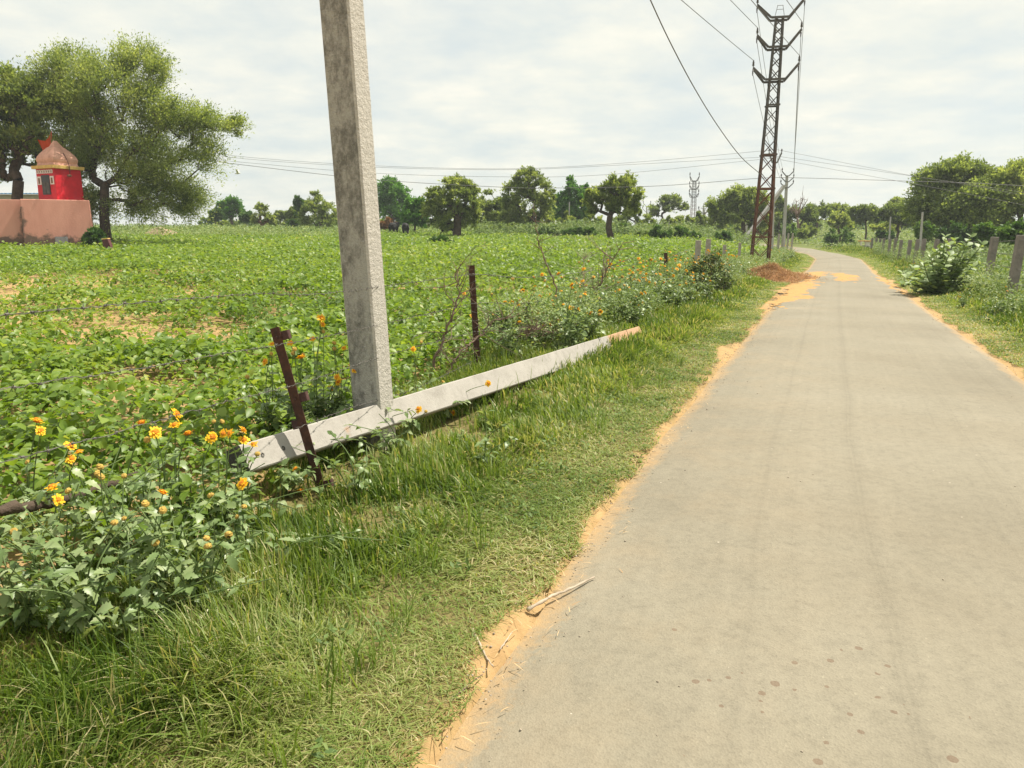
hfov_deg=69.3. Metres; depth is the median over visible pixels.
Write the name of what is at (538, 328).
dry branch
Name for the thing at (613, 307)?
daisy plant
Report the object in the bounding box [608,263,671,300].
daisy plant
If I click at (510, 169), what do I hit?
power line
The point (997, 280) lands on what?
weeds
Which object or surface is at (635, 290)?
daisy plant
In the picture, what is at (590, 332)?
daisy plant
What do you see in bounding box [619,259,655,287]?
daisy plant
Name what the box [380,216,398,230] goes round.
bush
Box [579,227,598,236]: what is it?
bush
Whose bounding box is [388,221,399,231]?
cow
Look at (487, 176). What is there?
power line
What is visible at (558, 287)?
daisy plant
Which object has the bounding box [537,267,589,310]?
daisy plant
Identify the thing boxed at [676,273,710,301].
daisy plant
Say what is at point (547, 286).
daisy plant
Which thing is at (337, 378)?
daisy plant
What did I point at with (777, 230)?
bush
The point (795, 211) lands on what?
dead tree
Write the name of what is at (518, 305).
daisy plant
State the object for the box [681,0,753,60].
power line
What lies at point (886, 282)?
sand
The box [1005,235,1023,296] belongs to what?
fence post
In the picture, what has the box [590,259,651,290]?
daisy plant
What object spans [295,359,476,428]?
barbed wire
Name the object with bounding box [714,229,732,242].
bush
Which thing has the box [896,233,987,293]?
broad leaved shrub
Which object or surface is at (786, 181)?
utility pole
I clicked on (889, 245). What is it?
fence post
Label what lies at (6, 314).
barbed wire
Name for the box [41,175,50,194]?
door
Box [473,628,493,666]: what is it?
stick
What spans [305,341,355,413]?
daisy plant
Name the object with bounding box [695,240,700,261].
fence post
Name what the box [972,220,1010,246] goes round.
bush
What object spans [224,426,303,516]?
daisy plant
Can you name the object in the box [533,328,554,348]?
dry branch
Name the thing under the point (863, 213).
tree
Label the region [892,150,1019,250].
tree
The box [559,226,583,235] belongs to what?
bush
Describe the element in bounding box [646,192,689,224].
tree
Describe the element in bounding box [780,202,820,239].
tree
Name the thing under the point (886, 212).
tree
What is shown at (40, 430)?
daisy plant
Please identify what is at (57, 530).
daisy plant
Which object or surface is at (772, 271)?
soil heap
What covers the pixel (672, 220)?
bush
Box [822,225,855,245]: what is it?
bush
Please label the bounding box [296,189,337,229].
tree
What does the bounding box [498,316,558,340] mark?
bush
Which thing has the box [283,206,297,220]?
bush
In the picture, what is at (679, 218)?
bush
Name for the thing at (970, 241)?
barbed wire
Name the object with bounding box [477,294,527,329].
daisy plant
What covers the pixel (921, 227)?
utility pole
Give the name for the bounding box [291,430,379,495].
daisy plant
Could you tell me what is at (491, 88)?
sky
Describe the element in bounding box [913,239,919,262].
fence post
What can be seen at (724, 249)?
fence post
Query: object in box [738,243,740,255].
fence post
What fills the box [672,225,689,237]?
bush
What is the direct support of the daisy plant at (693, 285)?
on the ground at (436, 746)
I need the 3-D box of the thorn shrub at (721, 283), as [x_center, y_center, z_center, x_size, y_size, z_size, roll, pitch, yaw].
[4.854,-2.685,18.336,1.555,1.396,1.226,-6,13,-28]
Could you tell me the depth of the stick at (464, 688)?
2.64 m
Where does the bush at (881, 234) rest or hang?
on the ground at (436, 746)
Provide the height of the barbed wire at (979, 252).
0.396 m
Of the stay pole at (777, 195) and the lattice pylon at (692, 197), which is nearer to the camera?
the stay pole at (777, 195)
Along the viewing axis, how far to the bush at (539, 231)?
64.57 m
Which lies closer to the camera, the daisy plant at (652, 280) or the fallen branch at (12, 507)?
the fallen branch at (12, 507)
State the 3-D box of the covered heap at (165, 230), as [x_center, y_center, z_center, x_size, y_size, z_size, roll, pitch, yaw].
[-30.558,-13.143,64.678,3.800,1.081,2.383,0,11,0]
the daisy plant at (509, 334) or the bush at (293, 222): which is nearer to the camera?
the daisy plant at (509, 334)
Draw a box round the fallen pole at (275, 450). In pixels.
[226,326,641,476]
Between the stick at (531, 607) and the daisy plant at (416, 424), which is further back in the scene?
the daisy plant at (416, 424)
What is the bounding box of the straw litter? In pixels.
[389,319,759,767]
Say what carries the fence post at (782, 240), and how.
on the ground at (436, 746)
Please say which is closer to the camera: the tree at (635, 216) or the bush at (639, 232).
the bush at (639, 232)
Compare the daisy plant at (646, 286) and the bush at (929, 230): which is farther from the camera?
the bush at (929, 230)
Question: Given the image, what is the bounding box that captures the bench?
[858,240,870,246]
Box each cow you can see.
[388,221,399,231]
[401,222,409,233]
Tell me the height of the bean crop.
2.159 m
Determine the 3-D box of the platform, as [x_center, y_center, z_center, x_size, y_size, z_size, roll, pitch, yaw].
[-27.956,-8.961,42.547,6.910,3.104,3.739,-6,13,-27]
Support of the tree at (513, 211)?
on the ground at (436, 746)
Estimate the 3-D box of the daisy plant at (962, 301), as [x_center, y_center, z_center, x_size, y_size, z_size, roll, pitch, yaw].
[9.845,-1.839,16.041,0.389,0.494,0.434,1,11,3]
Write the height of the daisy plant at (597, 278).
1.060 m
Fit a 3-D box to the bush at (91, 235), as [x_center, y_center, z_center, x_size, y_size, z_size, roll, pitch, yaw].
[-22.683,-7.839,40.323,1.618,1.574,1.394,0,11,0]
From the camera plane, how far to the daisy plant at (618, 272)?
15.93 m
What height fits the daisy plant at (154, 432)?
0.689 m
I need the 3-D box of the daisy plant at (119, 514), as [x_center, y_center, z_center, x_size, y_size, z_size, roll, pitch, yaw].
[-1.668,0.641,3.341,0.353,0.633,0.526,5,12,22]
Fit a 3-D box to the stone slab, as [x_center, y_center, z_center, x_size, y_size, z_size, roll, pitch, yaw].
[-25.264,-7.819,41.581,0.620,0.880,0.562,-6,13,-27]
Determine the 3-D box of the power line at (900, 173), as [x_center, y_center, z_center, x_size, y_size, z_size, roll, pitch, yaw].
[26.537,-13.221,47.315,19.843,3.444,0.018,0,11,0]
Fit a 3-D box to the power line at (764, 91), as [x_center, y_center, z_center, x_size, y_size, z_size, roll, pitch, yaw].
[18.060,-17.473,51.164,0.023,2.995,38.758,4,12,21]
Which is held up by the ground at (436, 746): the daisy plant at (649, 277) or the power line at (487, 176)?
the daisy plant at (649, 277)
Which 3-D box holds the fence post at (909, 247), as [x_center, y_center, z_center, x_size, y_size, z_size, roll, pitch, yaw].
[20.306,-6.592,37.947,0.197,1.565,0.115,0,11,0]
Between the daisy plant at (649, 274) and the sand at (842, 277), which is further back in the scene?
the sand at (842, 277)
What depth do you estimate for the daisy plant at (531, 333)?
10.05 m
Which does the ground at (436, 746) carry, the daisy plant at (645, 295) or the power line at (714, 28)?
the daisy plant at (645, 295)
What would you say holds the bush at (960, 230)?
on the ground at (436, 746)
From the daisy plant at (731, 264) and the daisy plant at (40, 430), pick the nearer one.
the daisy plant at (40, 430)
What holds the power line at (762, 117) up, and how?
attached to the lattice pylon at (780, 48)
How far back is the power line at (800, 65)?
39.67 m
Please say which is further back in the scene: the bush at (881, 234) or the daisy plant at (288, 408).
the bush at (881, 234)
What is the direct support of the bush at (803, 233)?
on the ground at (436, 746)
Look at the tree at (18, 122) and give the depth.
43.19 m
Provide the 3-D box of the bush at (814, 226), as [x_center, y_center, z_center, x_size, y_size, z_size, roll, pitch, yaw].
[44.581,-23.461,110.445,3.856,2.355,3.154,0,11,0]
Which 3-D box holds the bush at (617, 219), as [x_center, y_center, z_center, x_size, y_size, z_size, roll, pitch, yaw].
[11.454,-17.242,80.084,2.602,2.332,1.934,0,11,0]
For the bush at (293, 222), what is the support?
on the ground at (436, 746)
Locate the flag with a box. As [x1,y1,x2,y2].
[38,128,51,149]
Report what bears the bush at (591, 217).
on the ground at (436, 746)
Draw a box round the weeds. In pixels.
[79,218,1023,758]
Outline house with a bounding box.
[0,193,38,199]
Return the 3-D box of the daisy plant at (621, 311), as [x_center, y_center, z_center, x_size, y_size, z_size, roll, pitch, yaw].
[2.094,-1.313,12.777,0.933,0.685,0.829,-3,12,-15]
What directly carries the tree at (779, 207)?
on the ground at (436, 746)
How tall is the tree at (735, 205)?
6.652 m
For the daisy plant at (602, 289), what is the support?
on the ground at (436, 746)
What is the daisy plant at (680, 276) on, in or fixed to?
on the ground at (436, 746)
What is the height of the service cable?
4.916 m
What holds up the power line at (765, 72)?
attached to the lattice pylon at (780, 48)
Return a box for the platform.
[0,199,93,246]
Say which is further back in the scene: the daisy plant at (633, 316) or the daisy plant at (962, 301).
the daisy plant at (962, 301)
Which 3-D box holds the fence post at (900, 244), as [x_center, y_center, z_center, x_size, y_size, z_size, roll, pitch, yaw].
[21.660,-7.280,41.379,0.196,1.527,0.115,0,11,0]
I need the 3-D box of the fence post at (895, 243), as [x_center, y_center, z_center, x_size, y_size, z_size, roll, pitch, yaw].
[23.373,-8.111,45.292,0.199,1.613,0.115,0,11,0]
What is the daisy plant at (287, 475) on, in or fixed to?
on the ground at (436, 746)
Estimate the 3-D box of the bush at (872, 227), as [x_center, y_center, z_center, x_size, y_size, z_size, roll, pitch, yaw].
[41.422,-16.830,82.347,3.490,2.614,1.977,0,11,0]
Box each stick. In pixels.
[450,674,482,701]
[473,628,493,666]
[499,632,512,649]
[526,576,594,611]
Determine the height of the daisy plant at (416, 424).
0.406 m
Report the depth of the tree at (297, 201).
91.96 m
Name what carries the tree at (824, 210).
on the ground at (436, 746)
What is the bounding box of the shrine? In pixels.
[31,141,84,199]
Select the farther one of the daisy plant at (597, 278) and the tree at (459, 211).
the tree at (459, 211)
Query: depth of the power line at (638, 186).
47.85 m
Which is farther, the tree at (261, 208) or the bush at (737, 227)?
the bush at (737, 227)
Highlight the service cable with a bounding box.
[650,0,760,174]
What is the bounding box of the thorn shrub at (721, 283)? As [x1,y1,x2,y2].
[678,248,739,292]
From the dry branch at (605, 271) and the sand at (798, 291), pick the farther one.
the sand at (798, 291)
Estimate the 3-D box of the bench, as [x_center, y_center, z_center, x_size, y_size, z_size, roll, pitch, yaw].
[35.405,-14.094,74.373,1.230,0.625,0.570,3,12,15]
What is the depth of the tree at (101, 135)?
43.58 m
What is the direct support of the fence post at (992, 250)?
on the ground at (436, 746)
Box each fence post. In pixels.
[270,327,333,490]
[468,265,480,364]
[664,253,667,272]
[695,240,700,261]
[705,239,710,258]
[722,245,726,255]
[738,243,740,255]
[777,234,779,248]
[781,234,783,248]
[790,233,793,248]
[887,239,891,252]
[892,238,897,256]
[897,240,902,258]
[906,240,911,260]
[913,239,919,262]
[920,239,926,263]
[931,239,939,265]
[984,237,998,277]
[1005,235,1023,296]
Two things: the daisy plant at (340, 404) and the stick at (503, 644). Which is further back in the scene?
the daisy plant at (340, 404)
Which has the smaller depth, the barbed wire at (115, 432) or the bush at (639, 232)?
the barbed wire at (115, 432)
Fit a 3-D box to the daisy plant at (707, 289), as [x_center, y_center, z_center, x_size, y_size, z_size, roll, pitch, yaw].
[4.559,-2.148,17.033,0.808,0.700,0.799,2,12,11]
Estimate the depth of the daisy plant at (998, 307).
14.30 m
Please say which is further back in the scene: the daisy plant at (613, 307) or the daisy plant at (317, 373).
the daisy plant at (613, 307)
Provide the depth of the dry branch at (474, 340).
8.31 m
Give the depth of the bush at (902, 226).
109.13 m
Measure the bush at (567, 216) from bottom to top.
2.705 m
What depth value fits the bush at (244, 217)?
97.16 m
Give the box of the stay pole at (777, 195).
[743,185,785,242]
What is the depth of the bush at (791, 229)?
78.05 m
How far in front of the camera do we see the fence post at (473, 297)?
8.60 m
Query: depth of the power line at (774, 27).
27.66 m
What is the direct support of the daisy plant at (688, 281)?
on the ground at (436, 746)
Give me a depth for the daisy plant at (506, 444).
5.22 m
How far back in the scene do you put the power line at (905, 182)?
47.37 m
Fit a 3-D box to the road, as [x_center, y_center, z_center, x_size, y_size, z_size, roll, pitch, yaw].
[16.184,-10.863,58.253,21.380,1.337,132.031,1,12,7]
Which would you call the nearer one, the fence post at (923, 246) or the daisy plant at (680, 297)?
the daisy plant at (680, 297)
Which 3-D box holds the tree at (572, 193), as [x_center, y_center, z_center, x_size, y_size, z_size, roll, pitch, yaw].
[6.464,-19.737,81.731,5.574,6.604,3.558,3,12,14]
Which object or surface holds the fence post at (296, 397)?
on the ground at (436, 746)
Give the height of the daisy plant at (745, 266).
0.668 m
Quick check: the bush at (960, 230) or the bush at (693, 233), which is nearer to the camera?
the bush at (960, 230)
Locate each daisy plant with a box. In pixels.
[0,417,123,546]
[0,459,160,585]
[0,483,63,583]
[0,505,273,648]
[0,516,114,634]
[1,499,199,639]
[19,420,229,556]
[90,463,179,582]
[104,426,174,529]
[108,496,251,621]
[110,489,224,606]
[149,408,264,523]
[155,477,388,576]
[196,419,336,532]
[198,530,317,551]
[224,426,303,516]
[226,342,316,440]
[240,340,351,430]
[254,314,345,425]
[270,373,354,445]
[270,458,317,497]
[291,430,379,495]
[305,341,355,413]
[314,406,427,457]
[386,407,414,417]
[393,340,423,429]
[421,372,490,417]
[461,289,544,322]
[462,290,531,340]
[470,309,547,360]
[474,405,517,464]
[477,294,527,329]
[494,276,552,310]
[500,278,552,339]
[512,299,551,345]
[531,285,572,339]
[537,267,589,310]
[537,279,602,343]
[538,282,650,349]
[538,294,597,342]
[540,272,614,317]
[548,276,594,324]
[555,260,599,293]
[555,275,623,340]
[567,279,638,307]
[578,261,620,298]
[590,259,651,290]
[593,257,642,289]
[606,258,675,295]
[606,268,658,315]
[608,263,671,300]
[608,266,651,314]
[613,289,666,322]
[617,289,655,323]
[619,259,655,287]
[622,273,674,310]
[623,259,665,284]
[624,258,671,297]
[628,269,668,304]
[628,282,664,307]
[629,260,665,291]
[647,268,698,304]
[650,259,703,282]
[650,268,687,302]
[656,264,730,300]
[660,272,703,292]
[662,257,706,283]
[665,282,693,305]
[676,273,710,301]
[692,275,727,299]
[717,253,742,275]
[739,262,756,274]
[778,251,789,261]
[886,267,910,286]
[957,288,972,306]
[980,286,1022,314]
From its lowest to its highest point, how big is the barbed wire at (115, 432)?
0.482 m
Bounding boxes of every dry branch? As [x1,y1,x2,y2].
[409,244,491,377]
[434,287,527,379]
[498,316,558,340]
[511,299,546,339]
[515,311,563,343]
[528,204,559,308]
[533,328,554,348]
[565,245,597,292]
[584,236,643,305]
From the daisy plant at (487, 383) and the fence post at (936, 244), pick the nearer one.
the daisy plant at (487, 383)
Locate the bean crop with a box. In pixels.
[0,229,766,566]
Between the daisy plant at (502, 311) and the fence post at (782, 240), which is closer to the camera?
the daisy plant at (502, 311)
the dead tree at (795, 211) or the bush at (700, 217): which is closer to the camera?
the dead tree at (795, 211)
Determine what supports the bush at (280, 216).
on the ground at (436, 746)
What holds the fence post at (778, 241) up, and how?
on the ground at (436, 746)
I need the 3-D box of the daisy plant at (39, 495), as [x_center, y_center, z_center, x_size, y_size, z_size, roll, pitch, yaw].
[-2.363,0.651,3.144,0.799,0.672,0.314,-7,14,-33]
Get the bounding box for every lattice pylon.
[689,172,699,217]
[750,0,805,262]
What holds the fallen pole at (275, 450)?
on the ground at (436, 746)
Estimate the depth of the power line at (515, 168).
47.14 m
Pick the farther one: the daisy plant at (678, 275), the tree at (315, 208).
the tree at (315, 208)
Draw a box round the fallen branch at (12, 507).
[0,471,138,515]
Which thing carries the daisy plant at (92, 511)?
on the ground at (436, 746)
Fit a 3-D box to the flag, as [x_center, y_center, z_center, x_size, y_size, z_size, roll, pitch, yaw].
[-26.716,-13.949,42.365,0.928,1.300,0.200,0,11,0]
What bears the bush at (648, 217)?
on the ground at (436, 746)
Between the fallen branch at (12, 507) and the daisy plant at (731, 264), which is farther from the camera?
the daisy plant at (731, 264)
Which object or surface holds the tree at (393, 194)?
on the ground at (436, 746)
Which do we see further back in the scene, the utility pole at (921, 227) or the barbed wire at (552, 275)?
the utility pole at (921, 227)
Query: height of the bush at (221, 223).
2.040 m
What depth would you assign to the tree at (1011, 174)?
53.49 m
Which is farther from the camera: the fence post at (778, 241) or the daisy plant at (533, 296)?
the fence post at (778, 241)
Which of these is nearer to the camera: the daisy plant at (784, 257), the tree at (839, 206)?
the daisy plant at (784, 257)
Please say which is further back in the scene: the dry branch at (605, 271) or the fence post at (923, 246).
the fence post at (923, 246)
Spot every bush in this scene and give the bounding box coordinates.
[79,226,106,246]
[197,216,214,226]
[208,206,225,223]
[213,220,229,228]
[222,219,243,226]
[237,210,252,223]
[274,210,286,224]
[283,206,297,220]
[285,219,300,228]
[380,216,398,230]
[427,234,453,243]
[534,225,559,235]
[557,210,575,223]
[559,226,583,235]
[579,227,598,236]
[583,213,604,226]
[612,215,621,224]
[613,222,630,234]
[633,230,647,237]
[636,212,656,225]
[647,223,672,238]
[660,215,677,226]
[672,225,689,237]
[673,214,695,226]
[687,230,701,239]
[692,210,708,227]
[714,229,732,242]
[721,224,740,239]
[762,223,781,238]
[779,223,797,238]
[795,224,818,242]
[800,220,822,230]
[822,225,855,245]
[854,222,864,228]
[869,221,900,232]
[874,229,895,239]
[901,225,913,229]
[913,220,938,238]
[933,220,977,247]
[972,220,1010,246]
[994,216,1023,244]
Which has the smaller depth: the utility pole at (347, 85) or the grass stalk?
the grass stalk
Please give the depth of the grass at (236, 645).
3.29 m
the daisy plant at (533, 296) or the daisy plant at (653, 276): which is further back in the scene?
the daisy plant at (653, 276)
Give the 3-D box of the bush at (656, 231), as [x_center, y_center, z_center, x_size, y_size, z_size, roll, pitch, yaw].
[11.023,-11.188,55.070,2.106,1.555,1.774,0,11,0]
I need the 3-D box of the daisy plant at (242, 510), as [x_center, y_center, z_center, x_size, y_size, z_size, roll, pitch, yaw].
[-1.144,0.694,3.313,0.953,0.552,0.682,5,12,23]
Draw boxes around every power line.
[177,147,767,168]
[213,161,1022,187]
[216,155,757,169]
[222,158,769,176]
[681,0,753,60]
[751,0,799,55]
[753,76,780,178]
[757,13,781,164]
[757,44,780,170]
[784,160,1021,204]
[786,151,1021,194]
[786,157,1023,192]
[793,69,798,179]
[794,39,800,163]
[795,6,804,144]
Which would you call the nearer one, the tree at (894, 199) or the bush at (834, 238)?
the bush at (834, 238)
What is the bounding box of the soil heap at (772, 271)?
[742,262,847,285]
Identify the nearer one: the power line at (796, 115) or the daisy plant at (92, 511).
the daisy plant at (92, 511)
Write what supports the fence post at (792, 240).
on the ground at (436, 746)
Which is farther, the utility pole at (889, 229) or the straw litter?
the utility pole at (889, 229)
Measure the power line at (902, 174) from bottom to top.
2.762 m
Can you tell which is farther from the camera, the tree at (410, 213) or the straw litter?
the tree at (410, 213)
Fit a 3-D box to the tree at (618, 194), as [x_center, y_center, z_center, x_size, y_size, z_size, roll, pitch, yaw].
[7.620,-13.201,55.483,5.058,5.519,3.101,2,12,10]
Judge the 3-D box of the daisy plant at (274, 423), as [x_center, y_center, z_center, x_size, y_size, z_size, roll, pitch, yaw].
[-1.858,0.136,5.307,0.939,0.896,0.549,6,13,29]
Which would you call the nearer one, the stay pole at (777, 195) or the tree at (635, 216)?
the stay pole at (777, 195)
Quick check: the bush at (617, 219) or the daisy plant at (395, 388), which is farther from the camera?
the bush at (617, 219)
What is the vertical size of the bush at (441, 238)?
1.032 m
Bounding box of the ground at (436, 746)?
[0,222,1023,767]
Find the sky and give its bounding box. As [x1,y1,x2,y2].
[0,0,1023,227]
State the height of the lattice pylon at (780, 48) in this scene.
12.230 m
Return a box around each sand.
[755,272,825,308]
[826,273,858,282]
[876,277,909,295]
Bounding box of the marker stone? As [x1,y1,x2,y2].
[101,238,112,248]
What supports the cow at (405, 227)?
on the ground at (436, 746)
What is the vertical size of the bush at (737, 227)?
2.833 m
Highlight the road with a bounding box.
[434,243,1023,767]
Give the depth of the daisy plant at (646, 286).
14.72 m
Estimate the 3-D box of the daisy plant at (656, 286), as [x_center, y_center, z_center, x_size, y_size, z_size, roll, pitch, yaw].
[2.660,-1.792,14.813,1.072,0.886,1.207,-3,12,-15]
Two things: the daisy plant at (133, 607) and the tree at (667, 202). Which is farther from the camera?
the tree at (667, 202)
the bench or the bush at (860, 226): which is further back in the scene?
the bush at (860, 226)
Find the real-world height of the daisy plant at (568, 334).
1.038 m
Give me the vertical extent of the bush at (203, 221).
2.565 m
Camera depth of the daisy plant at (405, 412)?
5.43 m
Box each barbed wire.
[0,274,470,318]
[0,331,475,462]
[1,303,473,389]
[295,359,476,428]
[474,275,656,304]
[475,260,658,277]
[873,239,1023,242]
[885,244,1023,255]
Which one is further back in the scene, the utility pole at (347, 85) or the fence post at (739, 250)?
the fence post at (739, 250)
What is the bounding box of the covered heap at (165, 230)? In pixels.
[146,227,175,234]
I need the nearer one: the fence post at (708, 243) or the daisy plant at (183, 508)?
the daisy plant at (183, 508)
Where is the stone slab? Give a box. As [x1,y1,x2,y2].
[55,237,67,244]
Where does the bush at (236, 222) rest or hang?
on the ground at (436, 746)
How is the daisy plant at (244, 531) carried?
on the ground at (436, 746)
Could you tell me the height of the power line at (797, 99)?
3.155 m
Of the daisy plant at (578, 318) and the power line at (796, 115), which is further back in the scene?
the power line at (796, 115)
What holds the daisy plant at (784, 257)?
on the ground at (436, 746)
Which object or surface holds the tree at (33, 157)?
on the ground at (436, 746)
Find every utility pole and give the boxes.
[319,0,399,450]
[768,149,782,248]
[780,168,793,246]
[888,217,890,239]
[919,212,923,248]
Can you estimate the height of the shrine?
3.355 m
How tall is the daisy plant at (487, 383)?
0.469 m
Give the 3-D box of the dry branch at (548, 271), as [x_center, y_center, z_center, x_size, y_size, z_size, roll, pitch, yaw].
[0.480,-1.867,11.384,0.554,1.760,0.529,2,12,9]
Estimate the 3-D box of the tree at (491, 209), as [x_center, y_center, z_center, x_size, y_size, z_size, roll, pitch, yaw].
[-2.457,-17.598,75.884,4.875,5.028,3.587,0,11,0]
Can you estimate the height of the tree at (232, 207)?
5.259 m
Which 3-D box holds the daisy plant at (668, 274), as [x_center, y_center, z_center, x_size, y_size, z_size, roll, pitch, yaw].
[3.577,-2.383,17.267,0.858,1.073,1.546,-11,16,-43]
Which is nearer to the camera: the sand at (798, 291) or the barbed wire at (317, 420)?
the barbed wire at (317, 420)
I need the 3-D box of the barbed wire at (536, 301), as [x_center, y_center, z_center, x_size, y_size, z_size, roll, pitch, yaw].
[1.742,-1.872,13.665,0.064,0.247,11.612,5,12,22]
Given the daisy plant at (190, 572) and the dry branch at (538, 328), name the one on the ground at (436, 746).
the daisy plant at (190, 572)
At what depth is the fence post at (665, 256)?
19.05 m
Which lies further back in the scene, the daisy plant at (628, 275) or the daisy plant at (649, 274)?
the daisy plant at (649, 274)
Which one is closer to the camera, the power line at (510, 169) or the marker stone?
the marker stone
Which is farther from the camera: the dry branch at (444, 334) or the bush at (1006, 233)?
the bush at (1006, 233)
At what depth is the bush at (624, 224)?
66.18 m
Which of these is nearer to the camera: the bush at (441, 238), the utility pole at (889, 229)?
the bush at (441, 238)
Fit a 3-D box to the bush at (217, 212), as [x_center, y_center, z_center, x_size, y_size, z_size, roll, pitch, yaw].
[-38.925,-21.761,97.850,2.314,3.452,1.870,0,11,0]
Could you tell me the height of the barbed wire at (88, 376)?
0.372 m
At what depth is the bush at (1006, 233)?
35.16 m
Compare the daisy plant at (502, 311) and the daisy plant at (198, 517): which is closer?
the daisy plant at (198, 517)
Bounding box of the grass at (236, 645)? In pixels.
[0,245,1023,767]
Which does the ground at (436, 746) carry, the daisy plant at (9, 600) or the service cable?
the daisy plant at (9, 600)
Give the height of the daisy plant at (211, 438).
0.709 m
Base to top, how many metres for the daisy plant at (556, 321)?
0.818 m
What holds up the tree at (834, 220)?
on the ground at (436, 746)
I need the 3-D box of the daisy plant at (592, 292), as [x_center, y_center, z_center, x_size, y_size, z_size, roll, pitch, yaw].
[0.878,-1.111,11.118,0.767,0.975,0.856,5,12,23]
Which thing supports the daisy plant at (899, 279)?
on the ground at (436, 746)
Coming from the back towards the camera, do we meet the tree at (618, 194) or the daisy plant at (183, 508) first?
the tree at (618, 194)
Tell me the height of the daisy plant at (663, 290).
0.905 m
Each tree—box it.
[0,57,70,199]
[7,28,254,242]
[8,135,65,167]
[216,194,245,224]
[250,201,277,226]
[292,194,305,226]
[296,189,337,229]
[377,174,412,226]
[399,195,428,232]
[419,172,484,235]
[469,188,504,229]
[496,165,557,233]
[549,174,588,220]
[580,170,646,237]
[616,209,642,222]
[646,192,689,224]
[703,182,774,242]
[774,193,790,233]
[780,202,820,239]
[789,185,807,238]
[812,200,833,237]
[826,210,855,241]
[827,202,850,233]
[845,203,885,239]
[875,199,919,240]
[882,196,905,231]
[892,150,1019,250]
[975,156,1023,220]
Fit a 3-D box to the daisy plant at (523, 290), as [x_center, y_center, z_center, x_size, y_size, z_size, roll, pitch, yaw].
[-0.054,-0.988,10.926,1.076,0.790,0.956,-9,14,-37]
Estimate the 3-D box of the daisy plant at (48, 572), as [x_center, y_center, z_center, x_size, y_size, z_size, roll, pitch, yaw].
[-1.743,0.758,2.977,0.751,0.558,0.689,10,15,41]

